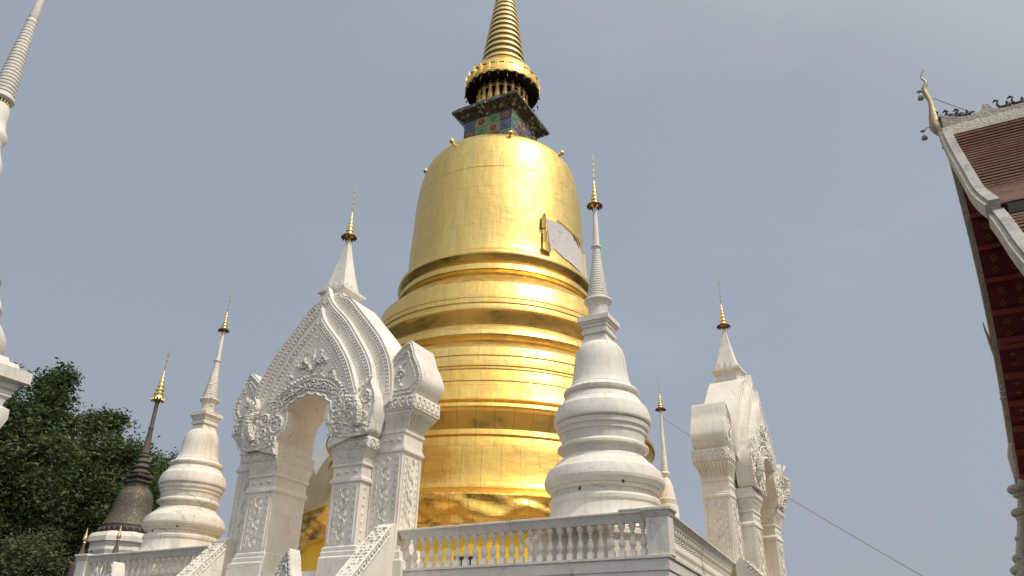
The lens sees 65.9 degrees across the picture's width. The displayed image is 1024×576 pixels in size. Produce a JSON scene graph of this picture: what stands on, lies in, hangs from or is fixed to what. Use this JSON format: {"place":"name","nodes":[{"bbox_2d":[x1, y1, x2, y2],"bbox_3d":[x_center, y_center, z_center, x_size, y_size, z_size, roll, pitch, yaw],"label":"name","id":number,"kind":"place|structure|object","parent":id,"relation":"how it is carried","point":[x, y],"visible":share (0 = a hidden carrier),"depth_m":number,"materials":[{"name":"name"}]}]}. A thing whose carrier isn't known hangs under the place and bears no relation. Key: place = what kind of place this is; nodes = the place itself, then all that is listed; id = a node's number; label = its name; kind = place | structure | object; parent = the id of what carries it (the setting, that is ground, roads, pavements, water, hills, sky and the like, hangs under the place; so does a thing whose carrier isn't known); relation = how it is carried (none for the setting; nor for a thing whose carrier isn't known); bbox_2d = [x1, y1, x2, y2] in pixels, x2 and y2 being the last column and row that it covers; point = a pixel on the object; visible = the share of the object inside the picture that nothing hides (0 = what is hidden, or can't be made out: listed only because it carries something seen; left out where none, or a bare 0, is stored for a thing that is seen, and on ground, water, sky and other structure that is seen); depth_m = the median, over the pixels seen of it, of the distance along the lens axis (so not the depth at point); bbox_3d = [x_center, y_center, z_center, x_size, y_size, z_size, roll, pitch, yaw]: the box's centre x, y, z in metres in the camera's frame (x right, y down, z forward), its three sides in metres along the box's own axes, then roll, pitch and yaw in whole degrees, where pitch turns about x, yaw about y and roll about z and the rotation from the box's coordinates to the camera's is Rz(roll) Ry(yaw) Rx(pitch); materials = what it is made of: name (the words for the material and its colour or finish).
{"place":"outdoors","nodes":[
{"label":"outdoors","id":0,"kind":"place"},
{"bbox_2d":[0,0,1023,575],"label":"sky","id":1,"kind":"structure","parent":0,"point":[162,160],"materials":[{"name":"grey"}]},
{"bbox_2d":[916,67,1023,575],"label":"temple hall","id":2,"kind":"structure","parent":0,"point":[983,148],"depth_m":19.57,"materials":[{"name":"wood"}]},
{"label":"ground","id":3,"kind":"structure","parent":0,"visible":0},
{"bbox_2d":[0,0,43,428],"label":"white tower shrine","id":4,"kind":"object","parent":3,"relation":"on","point":[13,377],"visible":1,"depth_m":11.62,"materials":[{"name":"paint"}]},
{"bbox_2d":[0,520,91,575],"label":"leafy tree","id":5,"kind":"object","parent":3,"relation":"on","point":[33,555],"visible":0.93,"depth_m":31.80,"materials":[{"name":"green plant"}]},
{"bbox_2d":[4,478,96,575],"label":"leafy tree","id":6,"kind":"object","parent":3,"relation":"on","point":[70,553],"visible":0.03,"depth_m":44.36,"materials":[{"name":"green plant"}]},
{"bbox_2d":[0,357,117,575],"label":"leafy tree","id":7,"kind":"object","parent":3,"relation":"on","point":[35,440],"visible":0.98,"depth_m":37.50,"materials":[{"name":"green plant"}]},
{"bbox_2d":[67,529,87,575],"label":"spirelet","id":8,"kind":"object","parent":3,"relation":"on","point":[71,569],"visible":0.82,"depth_m":30.25,"materials":[{"name":"paint"}]},
{"bbox_2d":[32,403,176,560],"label":"leafy tree","id":9,"kind":"object","parent":3,"relation":"on","point":[112,468],"visible":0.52,"depth_m":42.01,"materials":[{"name":"green plant"}]},
{"bbox_2d":[101,525,121,574],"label":"spirelet","id":10,"kind":"object","parent":3,"relation":"on","point":[116,549],"visible":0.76,"depth_m":31.15,"materials":[{"name":"paint"}]},
{"bbox_2d":[104,562,124,575],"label":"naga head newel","id":11,"kind":"object","parent":3,"relation":"on","point":[116,569],"visible":1,"depth_m":19.34,"materials":[{"name":"white paint"}]},
{"bbox_2d":[88,349,169,575],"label":"weathered stupa","id":12,"kind":"object","parent":3,"relation":"on","point":[131,510],"visible":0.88,"depth_m":34.77,"materials":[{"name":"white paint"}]},
{"bbox_2d":[148,447,178,511],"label":"leafy tree","id":13,"kind":"object","parent":3,"relation":"on","point":[166,466],"visible":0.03,"depth_m":51.85,"materials":[{"name":"green plant"}]},
{"bbox_2d":[177,537,234,575],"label":"stair parapet","id":14,"kind":"structure","parent":3,"relation":"on","point":[214,558],"depth_m":21.89,"materials":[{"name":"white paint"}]},
{"bbox_2d":[274,548,301,575],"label":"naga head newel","id":15,"kind":"object","parent":3,"relation":"on","point":[289,564],"visible":1,"depth_m":16.85,"materials":[{"name":"white paint"}]},
{"bbox_2d":[335,523,397,575],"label":"stair parapet","id":16,"kind":"structure","parent":3,"relation":"on","point":[373,554],"depth_m":19.34,"materials":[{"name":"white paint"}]},
{"bbox_2d":[402,554,704,575],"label":"terrace","id":17,"kind":"structure","parent":3,"relation":"on","point":[660,565],"depth_m":17.66,"materials":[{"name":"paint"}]},
{"bbox_2d":[74,545,208,575],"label":"balustrade","id":18,"kind":"object","parent":17,"relation":"on","point":[87,564],"visible":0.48,"depth_m":24.26,"materials":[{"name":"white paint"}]},
{"bbox_2d":[125,291,231,575],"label":"white stupa","id":19,"kind":"object","parent":17,"relation":"on","point":[192,484],"visible":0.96,"depth_m":26.95,"materials":[{"name":"paint"}]},
{"bbox_2d":[303,440,330,513],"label":"carved gate","id":20,"kind":"structure","parent":17,"relation":"on","point":[316,486],"depth_m":35.57,"materials":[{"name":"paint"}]},
{"bbox_2d":[225,187,443,575],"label":"carved gate","id":21,"kind":"structure","parent":17,"relation":"on","point":[356,377],"depth_m":22.30,"materials":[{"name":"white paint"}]},
{"bbox_2d":[298,0,654,554],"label":"golden stupa","id":22,"kind":"object","parent":17,"relation":"on","point":[487,308],"visible":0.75,"depth_m":30.83,"materials":[{"name":"gold metal"}]},
{"bbox_2d":[301,532,534,570],"bbox_3d":[-0.961,11.474,30.387,14.338,1.760,14.329,1,-27,0],"label":"yellow cloth","id":23,"kind":"object","parent":22,"relation":"on","point":[310,555],"visible":0.2,"depth_m":24.35,"materials":[{"name":"yellow fabric"}]},
{"bbox_2d":[397,505,676,568],"bbox_3d":[0.326,5.972,18.629,7.245,1.020,0.540,-13,-30,25],"label":"balustrade","id":24,"kind":"object","parent":17,"relation":"on","point":[656,522],"visible":0.99,"depth_m":18.30,"materials":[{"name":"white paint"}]},
{"bbox_2d":[525,159,664,561],"bbox_3d":[2.470,1.367,22.375,3.800,12.700,3.800,-13,-30,25],"label":"white stupa","id":25,"kind":"object","parent":17,"relation":"on","point":[602,422],"visible":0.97,"depth_m":20.06,"materials":[{"name":"paint"}]},
{"bbox_2d":[655,378,679,518],"bbox_3d":[7.235,9.545,37.023,2.200,11.550,2.200,-13,-30,25],"label":"white stupa","id":26,"kind":"object","parent":17,"relation":"on","point":[667,496],"visible":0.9,"depth_m":37.18,"materials":[{"name":"paint"}]},
{"bbox_2d":[673,515,735,575],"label":"balustrade","id":27,"kind":"object","parent":17,"relation":"on","point":[694,549],"visible":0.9,"depth_m":20.10,"materials":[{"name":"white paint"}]},
{"bbox_2d":[690,280,790,575],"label":"carved gate","id":28,"kind":"structure","parent":17,"relation":"on","point":[746,486],"depth_m":26.21,"materials":[{"name":"paint"}]},
{"bbox_2d":[659,415,921,575],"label":"overhead cable","id":29,"kind":"object","parent":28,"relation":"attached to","point":[828,521],"visible":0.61,"depth_m":32.42,"materials":[{"name":"grey plastic"}]},
{"bbox_2d":[736,557,765,575],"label":"stair parapet","id":30,"kind":"structure","parent":3,"relation":"on","point":[745,567],"depth_m":23.88,"materials":[{"name":"white paint"}]}
]}

